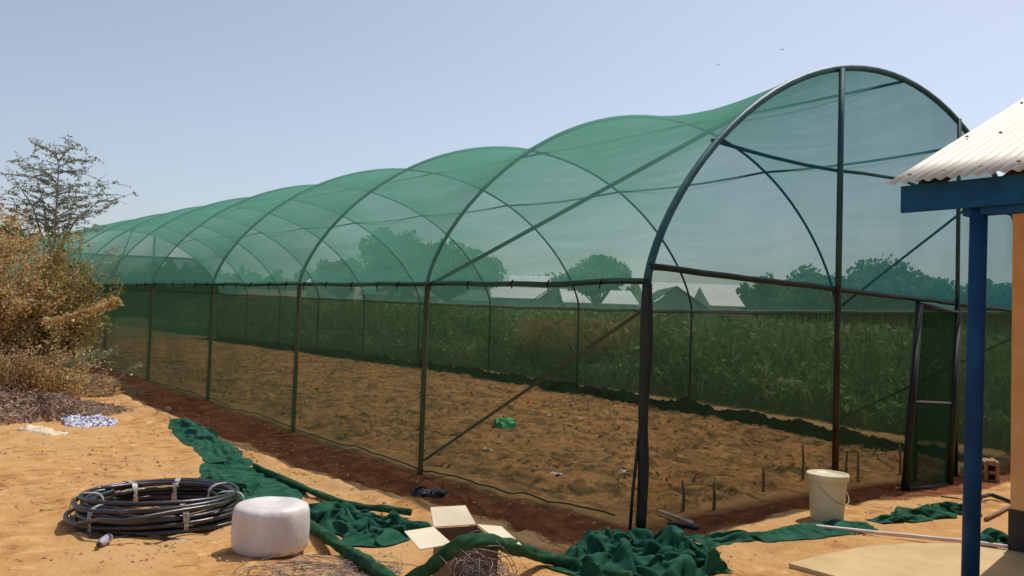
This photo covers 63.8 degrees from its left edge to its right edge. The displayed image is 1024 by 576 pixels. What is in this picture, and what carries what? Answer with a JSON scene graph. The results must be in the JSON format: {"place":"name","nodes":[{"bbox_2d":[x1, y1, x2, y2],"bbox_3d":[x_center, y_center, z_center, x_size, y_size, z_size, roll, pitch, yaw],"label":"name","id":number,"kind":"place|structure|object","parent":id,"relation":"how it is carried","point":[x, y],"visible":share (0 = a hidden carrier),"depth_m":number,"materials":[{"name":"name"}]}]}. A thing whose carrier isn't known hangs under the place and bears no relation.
{"place":"outdoors","nodes":[
{"label":"outdoors","id":0,"kind":"place"},
{"bbox_2d":[59,345,118,368],"bbox_3d":[-6.214,1.016,12.027,1.030,0.410,0.253,1,-2,16],"label":"dry branch","id":1,"kind":"object","parent":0,"point":[90,356],"visible":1,"depth_m":11.99,"materials":[{"name":"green plant"}]},
{"bbox_2d":[0,362,1010,575],"bbox_3d":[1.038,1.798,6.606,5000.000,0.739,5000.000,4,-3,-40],"label":"ground","id":2,"kind":"structure","parent":0,"point":[38,537],"depth_m":8.03,"materials":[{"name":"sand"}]},
{"bbox_2d":[0,221,64,268],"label":"broadleaf tree","id":3,"kind":"object","parent":2,"relation":"on","point":[21,233],"visible":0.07,"depth_m":58.33,"materials":[{"name":"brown plant"}]},
{"bbox_2d":[14,425,67,435],"bbox_3d":[-5.963,1.807,10.460,0.804,0.085,0.310,0,-3,32],"label":"rag","id":4,"kind":"object","parent":2,"relation":"on","point":[41,430],"visible":1,"depth_m":10.38,"materials":[{"name":"beige fabric"}]},
{"bbox_2d":[0,203,110,365],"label":"dry bush","id":5,"kind":"object","parent":2,"relation":"on","point":[12,321],"visible":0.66,"depth_m":13.24,"materials":[{"name":"brown plant"}]},
{"bbox_2d":[40,294,123,329],"bbox_3d":[-6.407,0.356,12.252,1.557,0.574,0.247,1,-3,22],"label":"dry branch","id":6,"kind":"object","parent":5,"relation":"attached to","point":[112,303],"visible":1,"depth_m":12.20,"materials":[{"name":"brown plant"}]},
{"bbox_2d":[0,330,116,402],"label":"dry bush","id":7,"kind":"object","parent":2,"relation":"on","point":[40,374],"visible":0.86,"depth_m":12.78,"materials":[{"name":"brown plant"}]},
{"bbox_2d":[0,224,126,370],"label":"dry bush","id":8,"kind":"object","parent":2,"relation":"on","point":[82,277],"visible":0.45,"depth_m":13.92,"materials":[{"name":"brown plant"}]},
{"bbox_2d":[0,386,132,424],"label":"brush heap","id":9,"kind":"object","parent":2,"relation":"on","point":[39,404],"visible":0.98,"depth_m":11.62,"materials":[{"name":"brown plant"}]},
{"bbox_2d":[115,362,142,382],"bbox_3d":[-5.604,1.234,11.942,0.440,0.323,0.183,2,-2,7],"label":"dry branch","id":10,"kind":"object","parent":9,"relation":"on","point":[129,369],"visible":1,"depth_m":11.93,"materials":[{"name":"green plant"}]},
{"bbox_2d":[0,134,137,278],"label":"thorn tree","id":11,"kind":"object","parent":2,"relation":"on","point":[67,201],"visible":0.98,"depth_m":18.42,"materials":[{"name":"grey plant"}]},
{"bbox_2d":[60,414,118,427],"bbox_3d":[-5.758,1.809,11.275,0.733,0.158,0.685,4,-3,-40],"label":"rag","id":12,"kind":"object","parent":2,"relation":"on","point":[78,420],"visible":0.98,"depth_m":11.13,"materials":[{"name":"fabric"}]},
{"bbox_2d":[55,371,148,397],"bbox_3d":[-7.391,1.719,14.372,1.940,0.509,1.852,2,-2,-4],"label":"brush heap","id":13,"kind":"object","parent":2,"relation":"on","point":[105,385],"visible":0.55,"depth_m":14.22,"materials":[{"name":"brown plant"}]},
{"bbox_2d":[96,533,112,546],"bbox_3d":[-2.817,1.746,5.678,0.060,0.058,0.184,2,-2,-6],"label":"plastic bottle","id":14,"kind":"object","parent":2,"relation":"on","point":[104,540],"visible":1,"depth_m":5.65,"materials":[{"name":"white plastic"}]},
{"bbox_2d":[63,477,244,540],"bbox_3d":[-2.757,1.738,6.565,1.397,0.256,1.544,4,-3,-40],"label":"pipe coil","id":15,"kind":"object","parent":2,"relation":"on","point":[100,510],"visible":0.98,"depth_m":6.24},
{"bbox_2d":[168,418,252,465],"bbox_3d":[-3.825,1.868,10.313,0.579,0.208,3.387,3,-3,-31],"label":"green net sheet","id":16,"kind":"object","parent":2,"relation":"on","point":[208,445],"visible":0.96,"depth_m":9.96,"materials":[{"name":"green fabric"}]},
{"bbox_2d":[199,462,305,499],"bbox_3d":[-2.616,1.911,8.117,0.890,0.096,2.325,3,-3,-27],"label":"green net sheet","id":17,"kind":"object","parent":2,"relation":"on","point":[268,483],"visible":0.49,"depth_m":8.30,"materials":[{"name":"green fabric"}]},
{"bbox_2d":[198,475,265,494],"bbox_3d":[-2.714,1.867,7.929,1.034,0.118,0.372,0,-3,39],"label":"green net bunch","id":18,"kind":"object","parent":17,"relation":"on","point":[248,486],"visible":0.73,"depth_m":7.72,"materials":[{"name":"green fabric"}]},
{"bbox_2d":[252,463,411,515],"bbox_3d":[-1.860,1.868,7.664,0.278,0.118,2.779,4,-3,-43],"label":"rolled net","id":19,"kind":"object","parent":17,"relation":"on","point":[331,498],"visible":0.89,"depth_m":7.29,"materials":[{"name":"green fabric"}]},
{"bbox_2d":[231,496,309,558],"bbox_3d":[-1.688,1.666,5.765,0.531,0.324,0.530,4,-3,-40],"label":"twine roll","id":20,"kind":"object","parent":2,"relation":"on","point":[266,526],"visible":0.99,"depth_m":5.56,"materials":[{"name":"white plastic"}]},
{"bbox_2d":[231,550,361,575],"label":"wire tangle","id":21,"kind":"object","parent":2,"relation":"on","point":[312,563],"visible":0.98,"depth_m":5.30,"materials":[{"name":"brown metal"}]},
{"bbox_2d":[309,519,396,575],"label":"rolled net","id":22,"kind":"object","parent":2,"relation":"on","point":[370,564],"visible":0.86,"depth_m":5.50,"materials":[{"name":"green fabric"}]},
{"bbox_2d":[319,555,416,575],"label":"wire tangle","id":23,"kind":"object","parent":2,"relation":"on","point":[370,574],"visible":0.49,"depth_m":5.33,"materials":[{"name":"brown metal"}]},
{"bbox_2d":[308,501,431,546],"bbox_3d":[-1.224,1.807,6.490,0.722,0.157,1.346,4,-3,-40],"label":"green net bunch","id":24,"kind":"object","parent":2,"relation":"on","point":[351,524],"visible":0.85,"depth_m":6.25,"materials":[{"name":"green fabric"}]},
{"bbox_2d":[410,486,447,497],"bbox_3d":[-0.790,1.933,7.781,0.366,0.126,0.194,2,-2,3],"label":"rag","id":25,"kind":"object","parent":2,"relation":"on","point":[423,491],"visible":0.96,"depth_m":7.73,"materials":[{"name":"black fabric"}]},
{"bbox_2d":[404,505,521,575],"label":"cardboard box","id":26,"kind":"object","parent":2,"relation":"on","point":[446,518],"visible":0.68,"depth_m":5.09,"materials":[{"name":"beige cardboard"}]},
{"bbox_2d":[440,239,503,289],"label":"broadleaf tree","id":27,"kind":"object","parent":2,"relation":"on","point":[457,257],"visible":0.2,"depth_m":49.68,"materials":[{"name":"green plant"}]},
{"bbox_2d":[438,530,520,575],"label":"wire tangle","id":28,"kind":"object","parent":2,"relation":"on","point":[472,566],"visible":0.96,"depth_m":4.59,"materials":[{"name":"metal"}]},
{"bbox_2d":[469,290,490,304],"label":"tin roof house","id":29,"kind":"structure","parent":2,"relation":"on","point":[483,300],"depth_m":59.00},
{"bbox_2d":[0,391,984,572],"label":"pebbles","id":30,"kind":"object","parent":2,"relation":"on","point":[384,502],"visible":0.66,"depth_m":8.48,"materials":[{"name":"stone"}]},
{"bbox_2d":[0,394,989,574],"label":"fallen twigs","id":31,"kind":"object","parent":2,"relation":"on","point":[254,497],"visible":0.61,"depth_m":8.43,"materials":[{"name":"brown wood"}]},
{"bbox_2d":[494,417,514,428],"bbox_3d":[-0.111,2.134,12.975,0.372,0.190,0.261,4,-3,-40],"label":"plastic bag","id":32,"kind":"object","parent":2,"relation":"on","point":[502,422],"visible":0.88,"depth_m":12.93,"materials":[{"name":"green plastic"}]},
{"bbox_2d":[0,65,1012,530],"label":"shade net house","id":33,"kind":"structure","parent":2,"relation":"on","point":[848,355],"depth_m":9.39,"materials":[{"name":"fabric"}]},
{"bbox_2d":[901,302,962,490],"bbox_3d":[4.928,1.250,9.633,1.899,2.160,0.300,4,-3,-40],"label":"door","id":34,"kind":"structure","parent":33,"relation":"in","point":[934,382],"depth_m":9.63,"materials":[{"name":"paint"}]},
{"bbox_2d":[404,533,632,575],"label":"rolled net","id":35,"kind":"object","parent":2,"relation":"on","point":[448,551],"visible":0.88,"depth_m":4.63,"materials":[{"name":"green fabric"}]},
{"bbox_2d":[491,287,547,315],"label":"tin roof house","id":36,"kind":"structure","parent":2,"relation":"on","point":[522,294],"depth_m":62.76,"materials":[{"name":"silver metal"}]},
{"bbox_2d":[509,275,550,287],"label":"tin roof house","id":37,"kind":"structure","parent":2,"relation":"on","point":[537,278],"depth_m":91.90,"materials":[{"name":"silver metal"}]},
{"bbox_2d":[531,287,559,306],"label":"tin roof house","id":38,"kind":"structure","parent":2,"relation":"on","point":[546,297],"depth_m":56.28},
{"bbox_2d":[474,376,637,485],"bbox_3d":[-2.180,2.191,17.157,7.956,0.600,19.743,4,-3,-40],"label":"bed stubble","id":39,"kind":"object","parent":2,"relation":"on","point":[556,466],"visible":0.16,"depth_m":12.77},
{"bbox_2d":[475,272,636,304],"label":"distant wood","id":40,"kind":"object","parent":2,"relation":"on","point":[631,288],"depth_m":122.42,"materials":[{"name":"green plant"}]},
{"bbox_2d":[548,294,565,308],"bbox_3d":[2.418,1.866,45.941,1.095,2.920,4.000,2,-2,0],"label":"tin roof house","id":41,"kind":"structure","parent":2,"relation":"on","point":[558,299],"depth_m":44.30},
{"bbox_2d":[477,378,637,500],"bbox_3d":[-2.176,2.170,17.118,8.275,0.568,19.949,4,-3,-40],"label":"bed straw","id":42,"kind":"object","parent":2,"relation":"on","point":[567,431],"visible":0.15,"depth_m":12.39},
{"bbox_2d":[469,297,670,394],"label":"tall weeds","id":43,"kind":"object","parent":2,"relation":"on","point":[620,375],"visible":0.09,"depth_m":21.30,"materials":[{"name":"green plant"}]},
{"bbox_2d":[546,561,608,575],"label":"green net sheet","id":44,"kind":"object","parent":2,"relation":"on","point":[571,570],"visible":0.43,"depth_m":5.36,"materials":[{"name":"green fabric"}]},
{"bbox_2d":[499,312,670,378],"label":"dry weeds","id":45,"kind":"object","parent":2,"relation":"on","point":[566,330],"visible":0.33,"depth_m":21.43,"materials":[{"name":"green plant"}]},
{"bbox_2d":[558,254,631,314],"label":"broadleaf tree","id":46,"kind":"object","parent":2,"relation":"on","point":[603,266],"visible":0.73,"depth_m":47.51,"materials":[{"name":"green plant"}]},
{"bbox_2d":[558,289,638,322],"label":"tin roof house","id":47,"kind":"structure","parent":2,"relation":"on","point":[619,299],"depth_m":50.92,"materials":[{"name":"silver metal"}]},
{"bbox_2d":[564,525,732,575],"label":"green net pile","id":48,"kind":"object","parent":2,"relation":"on","point":[671,550],"visible":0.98,"depth_m":5.48,"materials":[{"name":"green fabric"}]},
{"bbox_2d":[633,282,666,302],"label":"tin roof house","id":49,"kind":"structure","parent":2,"relation":"on","point":[656,286],"depth_m":70.01,"materials":[{"name":"silver metal"}]},
{"bbox_2d":[633,288,671,326],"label":"tin roof house","id":50,"kind":"structure","parent":2,"relation":"on","point":[657,294],"depth_m":46.28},
{"bbox_2d":[669,522,698,529],"bbox_3d":[1.404,1.952,6.755,0.040,0.068,0.293,4,-3,-41],"label":"pipe offcut","id":51,"kind":"object","parent":2,"relation":"on","point":[687,526],"visible":0.9,"depth_m":6.72,"materials":[{"name":"black plastic"}]},
{"bbox_2d":[680,517,693,523],"bbox_3d":[1.389,1.945,6.988,0.032,0.042,0.403,3,-3,-32],"label":"pipe offcut","id":52,"kind":"object","parent":2,"relation":"on","point":[686,520],"visible":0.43,"depth_m":6.86,"materials":[{"name":"grey plastic"}]},
{"bbox_2d":[755,272,773,278],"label":"thorn tree","id":53,"kind":"object","parent":2,"relation":"on","point":[770,275],"depth_m":54.49,"materials":[{"name":"green plant"}]},
{"bbox_2d":[687,519,878,545],"bbox_3d":[2.259,1.947,6.595,1.789,0.083,0.425,3,-3,-23],"label":"green net sheet","id":54,"kind":"object","parent":2,"relation":"on","point":[801,531],"visible":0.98,"depth_m":6.49,"materials":[{"name":"green fabric"}]},
{"bbox_2d":[785,265,802,280],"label":"broadleaf tree","id":55,"kind":"object","parent":2,"relation":"on","point":[800,268],"depth_m":46.18,"materials":[{"name":"green plant"}]},
{"bbox_2d":[796,272,803,280],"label":"broadleaf tree","id":56,"kind":"object","parent":2,"relation":"on","point":[800,275],"visible":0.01,"depth_m":43.97,"materials":[{"name":"green plant"}]},
{"bbox_2d":[806,469,849,521],"bbox_3d":[2.735,1.807,7.136,0.362,0.402,0.355,4,-3,-40],"label":"plastic bucket","id":57,"kind":"object","parent":2,"relation":"on","point":[827,493],"visible":0.97,"depth_m":7.01,"materials":[{"name":"beige plastic"}]},
{"bbox_2d":[804,523,1007,548],"bbox_3d":[3.088,1.958,6.527,1.457,0.067,0.130,1,-3,24],"label":"long pole","id":58,"kind":"object","parent":2,"relation":"on","point":[959,540],"visible":0.84,"depth_m":6.51,"materials":[{"name":"white plastic"}]},
{"bbox_2d":[789,98,1023,575],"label":"porch building","id":59,"kind":"structure","parent":2,"relation":"on","point":[994,144],"depth_m":5.17,"materials":[{"name":"metal"}]},
{"bbox_2d":[867,501,982,522],"bbox_3d":[3.675,2.035,7.481,1.437,0.121,0.490,3,-3,-27],"label":"green net bunch","id":60,"kind":"object","parent":2,"relation":"on","point":[944,509],"visible":0.9,"depth_m":7.36,"materials":[{"name":"green fabric"}]},
{"bbox_2d":[922,302,954,309],"bbox_3d":[20.902,1.642,39.680,3.210,4.406,4.241,4,-3,-40],"label":"broadleaf tree","id":61,"kind":"object","parent":2,"relation":"on","point":[945,306],"visible":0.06,"depth_m":38.88,"materials":[{"name":"green plant"}]},
{"bbox_2d":[941,496,982,500],"bbox_3d":[4.607,2.155,8.414,0.391,0.022,0.094,1,-2,15],"label":"cable","id":62,"kind":"object","parent":2,"relation":"on","point":[955,498],"visible":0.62,"depth_m":8.42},
{"bbox_2d":[982,458,999,482],"bbox_3d":[5.802,2.243,10.143,0.307,0.288,0.366,1,-2,18],"label":"hollow block","id":63,"kind":"object","parent":2,"relation":"on","point":[990,470],"depth_m":9.98,"materials":[{"name":"beige concrete"}]},
{"bbox_2d":[980,527,1007,546],"bbox_3d":[3.728,1.957,6.450,0.511,0.108,0.364,4,-3,-40],"label":"green net bunch","id":64,"kind":"object","parent":2,"relation":"on","point":[990,534],"visible":0.47,"depth_m":6.44,"materials":[{"name":"green fabric"}]},
{"bbox_2d":[981,493,1009,503],"bbox_3d":[4.994,2.175,8.450,0.451,0.055,0.359,4,-3,-40],"label":"hose","id":65,"kind":"object","parent":2,"relation":"on","point":[998,497],"visible":0.62,"depth_m":8.55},
{"bbox_2d":[983,504,1009,521],"bbox_3d":[4.577,2.102,7.720,0.036,0.056,1.050,0,-3,43],"label":"stick","id":66,"kind":"object","parent":2,"relation":"on","point":[996,513],"visible":0.83,"depth_m":7.59,"materials":[{"name":"brown wood"}]},
{"bbox_2d":[0,0,1023,290],"label":"sky","id":67,"kind":"structure","parent":0,"point":[183,104],"materials":[{"name":"blue"}]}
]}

